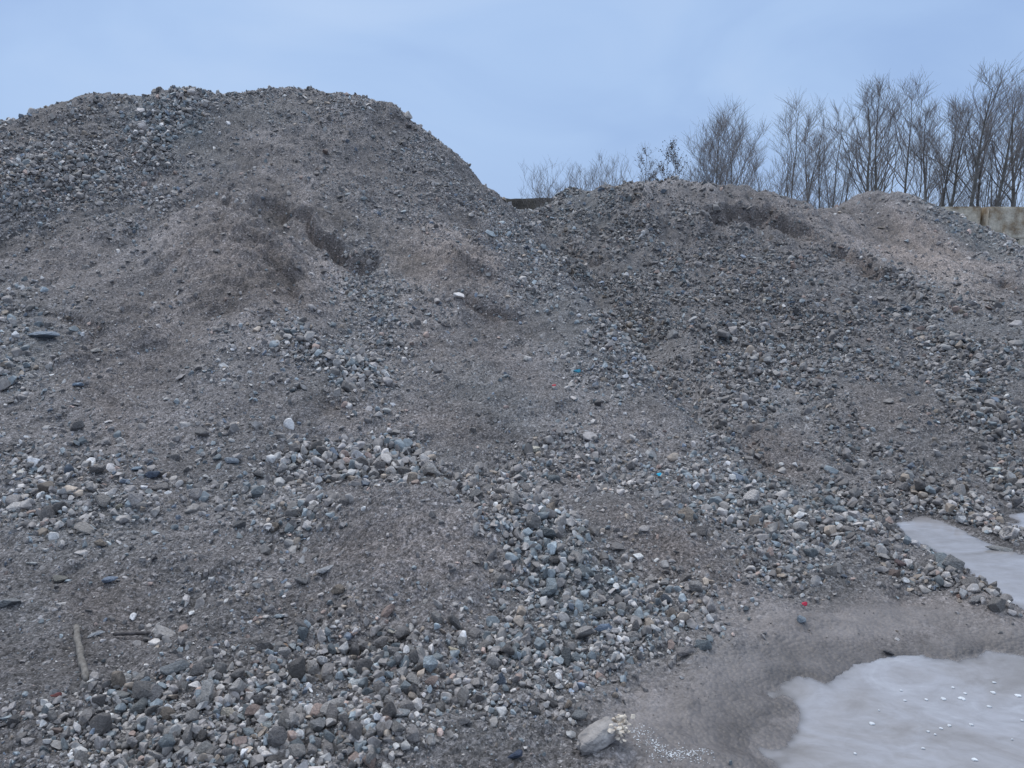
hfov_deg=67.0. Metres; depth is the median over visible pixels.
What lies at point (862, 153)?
bare tree
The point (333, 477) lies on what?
stone
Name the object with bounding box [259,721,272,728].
stone
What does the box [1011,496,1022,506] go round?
stone
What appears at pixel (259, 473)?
stone
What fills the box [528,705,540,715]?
stone
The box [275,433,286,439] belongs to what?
stone
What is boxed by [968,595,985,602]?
stone
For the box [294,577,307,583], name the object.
stone
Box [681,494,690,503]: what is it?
stone
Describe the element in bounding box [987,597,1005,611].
stone
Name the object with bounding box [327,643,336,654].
stone
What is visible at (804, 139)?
bare tree
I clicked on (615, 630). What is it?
stone
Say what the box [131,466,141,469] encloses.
stone
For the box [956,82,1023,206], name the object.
bare tree
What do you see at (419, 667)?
stone
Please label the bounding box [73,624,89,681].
stick
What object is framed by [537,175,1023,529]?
gravel heap
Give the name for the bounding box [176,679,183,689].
stone
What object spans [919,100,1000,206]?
bare tree
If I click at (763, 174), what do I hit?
bare tree
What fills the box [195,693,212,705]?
stone
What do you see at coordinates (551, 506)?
stone
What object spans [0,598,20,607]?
stone
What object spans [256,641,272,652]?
stone
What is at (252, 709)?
stone
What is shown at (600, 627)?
stone
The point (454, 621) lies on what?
stone
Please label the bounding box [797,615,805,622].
stone
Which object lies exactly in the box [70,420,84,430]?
stone
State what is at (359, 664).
stone
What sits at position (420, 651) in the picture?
stone
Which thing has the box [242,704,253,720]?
stone
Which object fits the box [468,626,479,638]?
stone
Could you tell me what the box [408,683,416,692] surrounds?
stone
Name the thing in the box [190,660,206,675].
stone
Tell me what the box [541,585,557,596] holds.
stone
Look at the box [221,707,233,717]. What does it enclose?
stone
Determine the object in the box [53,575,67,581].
stone
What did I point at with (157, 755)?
stone
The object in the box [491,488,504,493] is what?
stone
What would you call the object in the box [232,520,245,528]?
stone
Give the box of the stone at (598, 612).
[592,607,605,617]
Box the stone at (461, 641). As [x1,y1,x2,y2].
[457,636,466,647]
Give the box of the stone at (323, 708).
[320,697,346,715]
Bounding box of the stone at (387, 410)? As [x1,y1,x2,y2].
[382,408,390,412]
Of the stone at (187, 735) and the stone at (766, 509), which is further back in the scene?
the stone at (766, 509)
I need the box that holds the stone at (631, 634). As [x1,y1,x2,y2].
[626,631,641,639]
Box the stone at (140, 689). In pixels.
[132,681,152,698]
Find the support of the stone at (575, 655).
on the gravel heap at (415, 555)
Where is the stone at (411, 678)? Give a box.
[406,672,419,685]
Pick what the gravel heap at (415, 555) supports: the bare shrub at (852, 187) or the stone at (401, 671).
the stone at (401, 671)
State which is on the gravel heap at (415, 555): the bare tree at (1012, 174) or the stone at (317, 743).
the stone at (317, 743)
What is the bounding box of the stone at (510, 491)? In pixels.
[504,490,522,494]
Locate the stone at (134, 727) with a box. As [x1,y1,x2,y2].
[131,722,138,730]
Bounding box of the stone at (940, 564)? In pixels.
[937,559,946,569]
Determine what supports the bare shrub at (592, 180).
on the ground
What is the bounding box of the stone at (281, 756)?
[277,750,288,763]
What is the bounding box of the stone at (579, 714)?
[572,709,587,719]
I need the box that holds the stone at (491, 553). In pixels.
[486,547,496,560]
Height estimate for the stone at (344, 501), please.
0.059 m
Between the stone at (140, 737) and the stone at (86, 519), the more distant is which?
the stone at (86, 519)
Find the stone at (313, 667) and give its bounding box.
[307,659,319,674]
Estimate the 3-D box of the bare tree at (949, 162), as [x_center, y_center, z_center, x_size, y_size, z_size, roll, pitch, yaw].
[19.286,-8.656,34.782,2.230,8.363,3.793,-7,12,-33]
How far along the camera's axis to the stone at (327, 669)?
2.79 m
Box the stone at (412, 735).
[406,726,418,742]
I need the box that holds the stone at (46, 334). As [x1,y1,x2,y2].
[27,331,59,337]
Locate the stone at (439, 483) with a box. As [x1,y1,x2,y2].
[437,481,445,487]
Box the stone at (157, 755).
[148,750,164,759]
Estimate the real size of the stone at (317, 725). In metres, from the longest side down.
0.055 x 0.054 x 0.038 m
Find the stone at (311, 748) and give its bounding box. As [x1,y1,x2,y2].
[306,743,316,754]
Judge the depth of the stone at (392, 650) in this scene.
2.82 m
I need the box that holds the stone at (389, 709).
[380,701,396,717]
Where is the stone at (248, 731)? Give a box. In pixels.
[242,728,253,735]
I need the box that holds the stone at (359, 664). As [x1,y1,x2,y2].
[354,659,372,673]
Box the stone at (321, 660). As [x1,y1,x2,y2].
[317,656,326,664]
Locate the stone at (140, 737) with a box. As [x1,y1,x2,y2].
[136,732,144,743]
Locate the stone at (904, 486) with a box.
[894,482,908,490]
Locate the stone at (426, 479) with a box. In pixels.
[420,477,430,481]
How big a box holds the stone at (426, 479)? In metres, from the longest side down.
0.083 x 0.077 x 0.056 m
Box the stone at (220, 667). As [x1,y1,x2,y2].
[214,662,226,674]
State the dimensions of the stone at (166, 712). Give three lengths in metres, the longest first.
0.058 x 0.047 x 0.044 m
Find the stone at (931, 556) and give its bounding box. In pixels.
[926,554,935,560]
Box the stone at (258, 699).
[252,693,263,704]
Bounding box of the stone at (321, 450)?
[316,446,327,454]
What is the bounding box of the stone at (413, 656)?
[409,649,418,662]
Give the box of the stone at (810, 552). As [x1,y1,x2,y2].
[803,548,817,556]
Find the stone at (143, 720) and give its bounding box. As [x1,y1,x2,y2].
[140,717,147,725]
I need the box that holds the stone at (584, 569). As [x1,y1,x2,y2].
[578,563,594,578]
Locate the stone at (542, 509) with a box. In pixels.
[540,507,548,518]
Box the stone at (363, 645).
[359,640,367,650]
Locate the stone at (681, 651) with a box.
[675,647,694,656]
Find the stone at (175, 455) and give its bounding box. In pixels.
[169,452,179,461]
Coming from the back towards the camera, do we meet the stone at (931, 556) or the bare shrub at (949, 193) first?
the bare shrub at (949, 193)
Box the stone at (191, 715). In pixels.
[185,709,198,722]
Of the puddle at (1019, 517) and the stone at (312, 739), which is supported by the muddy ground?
the puddle at (1019, 517)
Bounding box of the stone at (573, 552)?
[570,550,580,560]
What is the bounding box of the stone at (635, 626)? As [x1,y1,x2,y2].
[631,619,639,630]
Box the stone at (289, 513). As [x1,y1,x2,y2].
[285,509,297,517]
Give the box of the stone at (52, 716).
[47,709,57,721]
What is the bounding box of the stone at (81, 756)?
[74,749,89,764]
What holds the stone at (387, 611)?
on the gravel heap at (415, 555)
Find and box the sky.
[0,0,1023,208]
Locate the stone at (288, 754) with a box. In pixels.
[284,749,290,757]
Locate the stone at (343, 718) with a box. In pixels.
[338,713,347,725]
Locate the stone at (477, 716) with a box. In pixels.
[473,712,486,719]
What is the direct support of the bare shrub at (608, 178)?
on the ground
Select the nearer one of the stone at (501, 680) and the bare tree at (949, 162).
the stone at (501, 680)
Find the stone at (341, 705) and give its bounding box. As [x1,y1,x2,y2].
[336,703,345,707]
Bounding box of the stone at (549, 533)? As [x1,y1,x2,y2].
[541,527,555,538]
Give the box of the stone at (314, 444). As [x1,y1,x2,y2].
[310,441,321,450]
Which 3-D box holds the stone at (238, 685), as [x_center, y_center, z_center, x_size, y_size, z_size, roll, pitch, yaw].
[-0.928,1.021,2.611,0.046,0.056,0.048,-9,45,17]
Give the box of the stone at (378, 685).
[373,680,384,694]
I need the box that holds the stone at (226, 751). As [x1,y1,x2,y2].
[221,748,235,755]
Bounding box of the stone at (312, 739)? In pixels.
[309,735,315,743]
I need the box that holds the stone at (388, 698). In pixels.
[384,694,393,703]
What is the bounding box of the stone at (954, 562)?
[942,554,964,570]
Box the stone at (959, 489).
[953,484,965,496]
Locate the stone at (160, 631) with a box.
[154,624,175,640]
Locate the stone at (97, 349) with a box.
[91,347,100,351]
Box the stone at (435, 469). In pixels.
[427,463,438,477]
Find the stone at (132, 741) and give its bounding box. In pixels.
[126,736,137,747]
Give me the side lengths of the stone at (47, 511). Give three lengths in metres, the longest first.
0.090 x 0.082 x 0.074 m
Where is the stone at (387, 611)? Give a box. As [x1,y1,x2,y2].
[381,604,394,617]
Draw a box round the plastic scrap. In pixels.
[50,692,61,696]
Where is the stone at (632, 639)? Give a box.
[620,634,638,642]
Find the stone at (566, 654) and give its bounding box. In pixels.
[561,647,571,665]
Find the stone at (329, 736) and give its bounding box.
[323,729,335,742]
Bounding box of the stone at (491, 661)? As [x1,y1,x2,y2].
[485,653,499,669]
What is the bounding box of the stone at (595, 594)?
[591,591,600,598]
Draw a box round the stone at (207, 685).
[201,679,213,699]
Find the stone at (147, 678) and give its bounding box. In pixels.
[140,676,149,680]
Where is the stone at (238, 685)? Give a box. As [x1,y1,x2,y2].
[229,678,246,693]
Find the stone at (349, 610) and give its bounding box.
[342,607,355,616]
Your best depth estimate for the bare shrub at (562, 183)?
48.67 m
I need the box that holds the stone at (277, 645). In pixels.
[273,641,285,653]
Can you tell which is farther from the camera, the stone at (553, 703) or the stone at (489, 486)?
the stone at (489, 486)
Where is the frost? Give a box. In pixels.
[630,723,713,765]
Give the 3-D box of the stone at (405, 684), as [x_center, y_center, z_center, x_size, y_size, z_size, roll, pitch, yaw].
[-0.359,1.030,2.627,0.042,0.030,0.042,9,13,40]
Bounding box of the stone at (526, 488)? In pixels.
[521,484,531,492]
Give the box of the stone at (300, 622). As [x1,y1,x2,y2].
[296,618,307,627]
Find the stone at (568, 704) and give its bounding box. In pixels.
[565,699,571,707]
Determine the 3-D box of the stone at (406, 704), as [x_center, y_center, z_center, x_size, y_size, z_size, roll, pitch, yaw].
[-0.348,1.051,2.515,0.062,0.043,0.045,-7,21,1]
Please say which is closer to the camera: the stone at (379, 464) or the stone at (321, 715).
the stone at (321, 715)
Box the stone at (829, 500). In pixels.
[822,495,836,504]
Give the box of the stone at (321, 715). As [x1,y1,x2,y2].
[314,713,324,718]
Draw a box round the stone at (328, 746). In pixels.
[321,742,333,755]
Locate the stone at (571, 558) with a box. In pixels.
[568,555,574,561]
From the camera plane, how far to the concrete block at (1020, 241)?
19.78 m
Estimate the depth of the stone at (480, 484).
4.67 m
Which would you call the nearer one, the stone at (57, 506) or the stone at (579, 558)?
the stone at (579, 558)
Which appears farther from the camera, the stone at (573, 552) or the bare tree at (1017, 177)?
the bare tree at (1017, 177)
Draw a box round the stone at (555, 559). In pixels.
[549,556,559,563]
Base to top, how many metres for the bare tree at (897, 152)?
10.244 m
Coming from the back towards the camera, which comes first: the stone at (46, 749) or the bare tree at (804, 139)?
the bare tree at (804, 139)
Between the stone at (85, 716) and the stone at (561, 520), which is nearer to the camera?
the stone at (85, 716)
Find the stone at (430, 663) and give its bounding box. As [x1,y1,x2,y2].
[423,655,437,672]
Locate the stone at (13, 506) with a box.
[6,502,21,510]
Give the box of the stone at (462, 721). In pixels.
[457,717,469,724]
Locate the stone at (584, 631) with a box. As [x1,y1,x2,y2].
[575,625,594,638]
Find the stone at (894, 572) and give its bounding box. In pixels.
[888,569,900,577]
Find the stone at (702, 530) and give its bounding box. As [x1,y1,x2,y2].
[692,525,707,536]
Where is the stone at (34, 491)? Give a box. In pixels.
[29,488,40,494]
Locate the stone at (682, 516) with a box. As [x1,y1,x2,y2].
[676,513,684,518]
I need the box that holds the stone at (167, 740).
[158,733,175,751]
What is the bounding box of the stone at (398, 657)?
[394,651,402,664]
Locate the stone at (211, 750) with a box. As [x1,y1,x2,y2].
[205,745,221,755]
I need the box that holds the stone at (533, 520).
[526,512,540,528]
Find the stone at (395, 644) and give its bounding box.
[387,643,399,654]
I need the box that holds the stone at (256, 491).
[250,486,264,497]
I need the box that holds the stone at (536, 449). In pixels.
[533,446,541,452]
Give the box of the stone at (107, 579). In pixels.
[101,576,117,583]
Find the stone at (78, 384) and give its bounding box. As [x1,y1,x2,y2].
[72,382,83,385]
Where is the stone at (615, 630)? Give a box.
[611,628,619,633]
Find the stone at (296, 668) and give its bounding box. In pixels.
[287,656,305,680]
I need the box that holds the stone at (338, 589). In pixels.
[331,584,344,593]
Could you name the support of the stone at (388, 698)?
on the gravel heap at (415, 555)
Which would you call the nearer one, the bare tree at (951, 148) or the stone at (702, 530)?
the stone at (702, 530)
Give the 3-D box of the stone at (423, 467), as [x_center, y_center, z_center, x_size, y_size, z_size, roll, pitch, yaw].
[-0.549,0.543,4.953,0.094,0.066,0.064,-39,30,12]
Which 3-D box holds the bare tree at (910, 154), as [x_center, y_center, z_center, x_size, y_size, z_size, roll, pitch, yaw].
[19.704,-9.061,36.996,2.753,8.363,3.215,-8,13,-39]
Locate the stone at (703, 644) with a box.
[695,640,711,649]
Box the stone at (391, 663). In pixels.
[386,659,395,666]
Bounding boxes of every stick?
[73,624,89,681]
[112,631,150,635]
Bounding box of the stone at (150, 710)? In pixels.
[144,705,157,715]
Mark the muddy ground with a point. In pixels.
(744, 721)
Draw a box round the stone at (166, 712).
[160,706,175,720]
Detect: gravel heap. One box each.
[0,85,888,767]
[88,482,777,767]
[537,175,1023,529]
[812,190,1023,297]
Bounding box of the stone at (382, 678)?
[372,676,384,686]
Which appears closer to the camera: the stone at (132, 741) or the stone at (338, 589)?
the stone at (132, 741)
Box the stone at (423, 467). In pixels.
[420,462,429,470]
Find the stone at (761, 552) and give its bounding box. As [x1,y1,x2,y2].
[755,547,765,556]
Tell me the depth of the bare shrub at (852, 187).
35.41 m
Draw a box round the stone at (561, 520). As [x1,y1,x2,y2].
[556,513,566,525]
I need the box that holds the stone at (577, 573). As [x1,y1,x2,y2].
[574,568,581,578]
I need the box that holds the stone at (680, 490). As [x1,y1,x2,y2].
[672,486,685,493]
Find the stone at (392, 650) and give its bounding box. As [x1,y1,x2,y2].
[387,646,400,655]
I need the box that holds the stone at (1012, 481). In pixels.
[1005,478,1017,485]
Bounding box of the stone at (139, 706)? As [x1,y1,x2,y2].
[129,697,147,713]
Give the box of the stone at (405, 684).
[399,680,410,690]
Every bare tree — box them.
[632,143,661,181]
[646,161,677,178]
[651,137,690,179]
[678,96,778,191]
[678,137,717,181]
[683,115,773,184]
[728,117,780,191]
[742,144,793,194]
[765,100,811,199]
[771,87,850,207]
[782,105,838,198]
[786,98,851,203]
[792,100,860,207]
[805,106,887,207]
[818,74,908,192]
[834,102,900,202]
[844,72,922,192]
[858,89,928,195]
[862,67,961,192]
[881,109,957,196]
[896,95,961,198]
[901,94,964,206]
[905,51,1023,206]
[905,91,983,206]
[912,91,993,206]
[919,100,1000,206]
[919,135,950,202]
[922,126,984,206]
[951,91,1002,206]
[955,116,1022,206]
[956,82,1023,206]
[959,75,1023,206]
[959,90,1023,206]
[995,130,1023,180]
[1002,122,1023,206]
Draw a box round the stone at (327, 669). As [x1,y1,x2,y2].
[320,663,334,679]
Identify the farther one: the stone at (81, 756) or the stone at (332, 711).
the stone at (332, 711)
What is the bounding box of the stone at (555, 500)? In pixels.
[550,496,558,506]
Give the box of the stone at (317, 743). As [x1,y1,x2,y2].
[313,737,321,748]
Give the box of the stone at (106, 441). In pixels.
[101,437,111,445]
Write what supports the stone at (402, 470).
on the gravel heap at (218, 277)
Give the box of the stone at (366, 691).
[361,687,372,695]
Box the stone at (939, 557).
[934,553,946,562]
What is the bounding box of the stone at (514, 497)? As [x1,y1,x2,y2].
[509,491,520,504]
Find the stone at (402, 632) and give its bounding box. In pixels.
[394,625,409,639]
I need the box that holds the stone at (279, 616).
[274,614,284,617]
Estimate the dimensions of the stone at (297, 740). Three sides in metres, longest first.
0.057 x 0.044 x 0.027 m
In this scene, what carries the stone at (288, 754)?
on the gravel heap at (415, 555)
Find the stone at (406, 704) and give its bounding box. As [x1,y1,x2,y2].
[398,700,413,710]
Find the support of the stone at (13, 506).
on the gravel heap at (218, 277)
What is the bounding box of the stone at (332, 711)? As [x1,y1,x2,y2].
[326,702,338,720]
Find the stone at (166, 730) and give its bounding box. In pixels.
[162,726,171,735]
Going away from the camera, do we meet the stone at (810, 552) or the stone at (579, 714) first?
the stone at (579, 714)
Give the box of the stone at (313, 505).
[307,501,317,510]
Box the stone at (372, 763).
[362,756,375,767]
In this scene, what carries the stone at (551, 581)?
on the gravel heap at (415, 555)
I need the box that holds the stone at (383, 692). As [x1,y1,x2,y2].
[375,687,388,700]
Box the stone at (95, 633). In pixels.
[87,631,104,637]
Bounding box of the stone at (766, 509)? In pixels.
[761,505,772,514]
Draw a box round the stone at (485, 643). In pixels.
[477,640,490,649]
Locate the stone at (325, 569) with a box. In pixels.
[316,565,333,573]
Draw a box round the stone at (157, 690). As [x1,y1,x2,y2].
[147,683,163,701]
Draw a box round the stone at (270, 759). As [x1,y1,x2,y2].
[265,754,279,763]
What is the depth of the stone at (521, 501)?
3.92 m
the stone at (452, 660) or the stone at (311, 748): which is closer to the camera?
the stone at (311, 748)
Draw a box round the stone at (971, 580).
[960,576,978,588]
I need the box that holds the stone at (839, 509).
[832,505,846,512]
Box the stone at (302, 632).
[297,626,308,640]
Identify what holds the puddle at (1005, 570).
on the muddy ground
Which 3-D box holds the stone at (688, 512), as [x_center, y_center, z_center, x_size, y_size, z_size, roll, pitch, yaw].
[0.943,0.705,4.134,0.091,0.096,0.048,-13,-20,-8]
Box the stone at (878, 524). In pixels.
[874,521,882,528]
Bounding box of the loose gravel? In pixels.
[567,485,1023,767]
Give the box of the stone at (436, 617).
[431,610,442,623]
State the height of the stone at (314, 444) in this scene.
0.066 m
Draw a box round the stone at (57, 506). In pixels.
[52,501,66,514]
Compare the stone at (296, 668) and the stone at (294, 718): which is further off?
the stone at (296, 668)
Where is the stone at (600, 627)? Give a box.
[594,623,611,631]
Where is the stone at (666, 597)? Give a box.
[661,594,671,603]
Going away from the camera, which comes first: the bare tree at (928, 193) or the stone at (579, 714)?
the stone at (579, 714)
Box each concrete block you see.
[942,207,981,223]
[980,207,1023,238]
[1016,239,1023,245]
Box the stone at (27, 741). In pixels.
[21,738,35,745]
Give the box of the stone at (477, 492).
[469,488,482,500]
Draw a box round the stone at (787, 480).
[777,478,791,484]
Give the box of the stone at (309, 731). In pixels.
[305,728,315,737]
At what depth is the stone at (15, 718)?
2.46 m
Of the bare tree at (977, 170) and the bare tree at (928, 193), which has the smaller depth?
the bare tree at (977, 170)
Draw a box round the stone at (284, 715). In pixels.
[277,710,289,728]
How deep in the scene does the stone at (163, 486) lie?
4.36 m
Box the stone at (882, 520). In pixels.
[876,517,885,523]
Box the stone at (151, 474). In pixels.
[145,471,160,477]
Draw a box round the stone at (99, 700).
[92,694,106,705]
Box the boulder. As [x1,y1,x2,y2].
[576,714,635,755]
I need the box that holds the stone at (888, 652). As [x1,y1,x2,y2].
[883,650,893,654]
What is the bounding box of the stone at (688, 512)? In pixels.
[678,507,696,521]
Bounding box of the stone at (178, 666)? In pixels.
[159,659,189,674]
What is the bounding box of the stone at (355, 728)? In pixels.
[348,720,362,740]
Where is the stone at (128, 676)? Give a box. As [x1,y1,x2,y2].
[124,673,132,680]
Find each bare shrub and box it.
[517,164,561,208]
[518,155,586,205]
[520,158,566,208]
[545,167,580,201]
[571,155,599,190]
[582,158,637,190]
[584,152,621,190]
[591,151,661,188]
[751,163,794,197]
[796,151,853,208]
[824,146,887,206]
[863,158,912,191]
[928,168,981,206]
[950,173,1011,206]
[975,172,1023,206]
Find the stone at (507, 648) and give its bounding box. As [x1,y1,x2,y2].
[500,643,514,654]
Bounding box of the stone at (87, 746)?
[82,743,91,749]
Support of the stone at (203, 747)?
on the gravel heap at (415, 555)
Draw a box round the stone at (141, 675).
[134,670,146,680]
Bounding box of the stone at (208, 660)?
[202,656,213,663]
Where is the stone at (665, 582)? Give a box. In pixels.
[659,579,668,585]
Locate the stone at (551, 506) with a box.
[546,502,554,510]
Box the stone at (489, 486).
[480,484,492,489]
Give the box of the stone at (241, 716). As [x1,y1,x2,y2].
[237,714,244,720]
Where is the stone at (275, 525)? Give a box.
[271,522,278,532]
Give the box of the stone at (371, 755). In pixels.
[366,748,375,763]
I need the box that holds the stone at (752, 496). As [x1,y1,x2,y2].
[743,490,758,502]
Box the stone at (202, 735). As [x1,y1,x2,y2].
[197,729,207,741]
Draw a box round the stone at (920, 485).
[914,479,925,490]
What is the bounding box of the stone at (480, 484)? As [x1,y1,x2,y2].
[477,481,485,488]
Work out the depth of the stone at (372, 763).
2.27 m
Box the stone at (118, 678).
[111,671,125,687]
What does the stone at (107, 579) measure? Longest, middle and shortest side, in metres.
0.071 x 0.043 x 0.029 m
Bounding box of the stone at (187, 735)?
[182,722,192,742]
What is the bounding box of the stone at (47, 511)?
[40,505,54,520]
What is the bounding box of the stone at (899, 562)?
[894,558,906,566]
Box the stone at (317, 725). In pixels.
[309,717,325,732]
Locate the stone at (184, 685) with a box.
[179,681,189,691]
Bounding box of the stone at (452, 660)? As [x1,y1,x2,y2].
[450,658,457,664]
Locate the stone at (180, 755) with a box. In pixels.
[176,748,192,764]
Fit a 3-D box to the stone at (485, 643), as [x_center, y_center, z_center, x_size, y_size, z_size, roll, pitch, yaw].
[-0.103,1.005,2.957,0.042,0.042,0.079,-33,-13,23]
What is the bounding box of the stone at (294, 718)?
[285,712,299,726]
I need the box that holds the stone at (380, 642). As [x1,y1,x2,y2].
[372,636,387,649]
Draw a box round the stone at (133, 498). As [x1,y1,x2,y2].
[127,493,142,505]
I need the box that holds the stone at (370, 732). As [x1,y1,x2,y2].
[365,726,375,738]
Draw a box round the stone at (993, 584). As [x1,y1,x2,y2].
[984,581,996,587]
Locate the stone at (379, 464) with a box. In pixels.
[374,460,385,473]
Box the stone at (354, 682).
[348,678,361,685]
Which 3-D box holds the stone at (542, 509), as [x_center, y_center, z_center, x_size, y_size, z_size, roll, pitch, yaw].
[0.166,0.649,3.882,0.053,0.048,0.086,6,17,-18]
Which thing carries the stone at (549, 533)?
on the gravel heap at (415, 555)
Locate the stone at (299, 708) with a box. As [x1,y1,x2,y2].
[294,704,302,713]
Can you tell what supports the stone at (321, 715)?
on the gravel heap at (415, 555)
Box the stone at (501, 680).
[495,672,506,684]
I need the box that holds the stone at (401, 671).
[397,666,407,676]
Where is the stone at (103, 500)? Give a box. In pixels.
[95,494,110,506]
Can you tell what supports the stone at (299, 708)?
on the gravel heap at (415, 555)
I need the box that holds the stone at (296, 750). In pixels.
[288,743,305,757]
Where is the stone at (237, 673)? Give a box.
[230,668,244,678]
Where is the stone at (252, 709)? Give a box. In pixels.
[244,704,259,715]
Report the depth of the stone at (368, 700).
2.52 m
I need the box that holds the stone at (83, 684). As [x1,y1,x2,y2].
[79,680,87,690]
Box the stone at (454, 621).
[448,615,460,629]
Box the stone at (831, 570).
[822,565,836,576]
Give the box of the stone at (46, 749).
[39,747,50,753]
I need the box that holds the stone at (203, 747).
[192,741,213,754]
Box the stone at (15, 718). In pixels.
[6,714,20,726]
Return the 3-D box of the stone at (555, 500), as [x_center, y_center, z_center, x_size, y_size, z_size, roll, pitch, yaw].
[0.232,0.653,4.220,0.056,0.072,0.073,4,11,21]
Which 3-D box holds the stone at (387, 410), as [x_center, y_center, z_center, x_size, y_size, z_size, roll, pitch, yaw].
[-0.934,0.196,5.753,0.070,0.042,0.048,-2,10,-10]
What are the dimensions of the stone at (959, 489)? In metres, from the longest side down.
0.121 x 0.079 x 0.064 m
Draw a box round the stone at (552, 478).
[547,475,559,481]
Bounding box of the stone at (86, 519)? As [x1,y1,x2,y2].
[82,516,88,522]
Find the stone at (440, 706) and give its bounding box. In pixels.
[435,702,446,711]
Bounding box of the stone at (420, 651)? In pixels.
[417,646,424,657]
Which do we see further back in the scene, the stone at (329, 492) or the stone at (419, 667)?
the stone at (329, 492)
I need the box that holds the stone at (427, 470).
[423,466,434,474]
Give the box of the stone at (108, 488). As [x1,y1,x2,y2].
[104,483,115,491]
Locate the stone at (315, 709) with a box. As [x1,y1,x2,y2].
[310,703,322,716]
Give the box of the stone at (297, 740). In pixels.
[289,737,305,754]
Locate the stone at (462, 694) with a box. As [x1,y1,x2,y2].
[456,686,468,706]
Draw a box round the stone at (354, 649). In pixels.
[349,641,359,655]
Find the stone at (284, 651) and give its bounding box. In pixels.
[278,647,290,656]
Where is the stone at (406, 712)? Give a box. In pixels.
[395,708,409,716]
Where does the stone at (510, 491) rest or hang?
on the gravel heap at (415, 555)
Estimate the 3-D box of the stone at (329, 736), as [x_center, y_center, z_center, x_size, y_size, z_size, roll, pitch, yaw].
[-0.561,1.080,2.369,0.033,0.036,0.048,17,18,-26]
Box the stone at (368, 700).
[363,697,371,703]
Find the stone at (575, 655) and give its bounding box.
[571,651,579,662]
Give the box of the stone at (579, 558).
[575,553,583,563]
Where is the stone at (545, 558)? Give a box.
[541,555,550,562]
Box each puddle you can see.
[760,650,1023,767]
[896,516,1023,609]
[1009,512,1023,527]
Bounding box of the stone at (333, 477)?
[330,474,344,481]
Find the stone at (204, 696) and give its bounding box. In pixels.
[199,692,208,702]
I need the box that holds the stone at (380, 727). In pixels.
[375,722,385,735]
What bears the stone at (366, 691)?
on the gravel heap at (415, 555)
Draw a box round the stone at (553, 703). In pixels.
[547,697,557,707]
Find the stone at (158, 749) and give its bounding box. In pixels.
[155,744,161,751]
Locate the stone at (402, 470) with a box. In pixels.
[397,466,410,475]
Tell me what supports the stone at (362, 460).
on the gravel heap at (218, 277)
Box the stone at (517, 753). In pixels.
[508,749,522,758]
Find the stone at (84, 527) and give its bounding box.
[74,522,94,533]
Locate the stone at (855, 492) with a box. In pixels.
[848,487,861,497]
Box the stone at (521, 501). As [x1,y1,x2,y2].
[509,498,525,504]
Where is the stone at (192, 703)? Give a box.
[187,699,195,707]
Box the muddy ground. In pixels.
[571,491,1023,767]
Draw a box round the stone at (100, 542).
[94,538,105,545]
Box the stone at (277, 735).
[267,726,286,746]
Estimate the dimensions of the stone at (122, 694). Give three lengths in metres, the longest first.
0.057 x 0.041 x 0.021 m
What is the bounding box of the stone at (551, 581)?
[546,577,557,588]
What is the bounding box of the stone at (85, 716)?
[79,709,91,724]
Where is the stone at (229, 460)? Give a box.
[224,457,238,463]
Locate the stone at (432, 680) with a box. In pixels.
[425,676,438,685]
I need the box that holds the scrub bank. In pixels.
[506,198,551,209]
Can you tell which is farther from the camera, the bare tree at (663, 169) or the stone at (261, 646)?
the bare tree at (663, 169)
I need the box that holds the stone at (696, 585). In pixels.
[688,580,702,592]
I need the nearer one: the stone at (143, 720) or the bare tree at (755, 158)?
the stone at (143, 720)
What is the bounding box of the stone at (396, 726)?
[391,720,404,731]
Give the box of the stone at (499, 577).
[494,571,505,582]
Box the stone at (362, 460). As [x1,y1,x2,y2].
[356,456,368,466]
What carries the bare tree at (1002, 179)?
on the ground
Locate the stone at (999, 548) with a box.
[985,545,1012,551]
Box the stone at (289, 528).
[284,523,293,532]
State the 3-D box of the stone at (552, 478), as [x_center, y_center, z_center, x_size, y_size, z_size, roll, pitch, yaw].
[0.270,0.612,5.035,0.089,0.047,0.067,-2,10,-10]
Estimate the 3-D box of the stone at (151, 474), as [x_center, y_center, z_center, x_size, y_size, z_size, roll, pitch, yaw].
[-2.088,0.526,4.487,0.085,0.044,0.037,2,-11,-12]
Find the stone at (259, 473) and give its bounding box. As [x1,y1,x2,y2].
[253,470,263,476]
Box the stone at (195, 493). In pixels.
[189,488,202,499]
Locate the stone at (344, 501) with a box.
[340,497,348,505]
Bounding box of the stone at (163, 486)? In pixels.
[152,482,169,491]
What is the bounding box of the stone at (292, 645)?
[289,643,295,649]
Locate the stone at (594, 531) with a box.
[588,526,599,536]
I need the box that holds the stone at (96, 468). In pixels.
[89,465,105,472]
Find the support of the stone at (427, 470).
on the gravel heap at (218, 277)
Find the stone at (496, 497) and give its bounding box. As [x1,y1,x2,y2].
[491,493,501,501]
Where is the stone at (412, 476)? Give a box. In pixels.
[406,472,417,483]
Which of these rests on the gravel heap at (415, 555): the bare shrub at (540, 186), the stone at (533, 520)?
the stone at (533, 520)
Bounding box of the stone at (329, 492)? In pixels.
[326,490,335,496]
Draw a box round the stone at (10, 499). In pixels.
[5,494,22,504]
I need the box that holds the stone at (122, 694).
[111,690,129,697]
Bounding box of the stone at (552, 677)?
[547,672,560,683]
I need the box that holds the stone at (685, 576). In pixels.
[679,573,691,582]
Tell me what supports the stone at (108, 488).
on the gravel heap at (218, 277)
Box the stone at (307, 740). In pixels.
[305,733,314,744]
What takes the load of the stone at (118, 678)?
on the gravel heap at (218, 277)
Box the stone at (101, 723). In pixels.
[89,712,112,735]
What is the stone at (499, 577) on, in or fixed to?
on the gravel heap at (415, 555)
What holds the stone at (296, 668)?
on the gravel heap at (415, 555)
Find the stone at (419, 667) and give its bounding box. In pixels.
[412,662,425,670]
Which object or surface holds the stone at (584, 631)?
on the gravel heap at (415, 555)

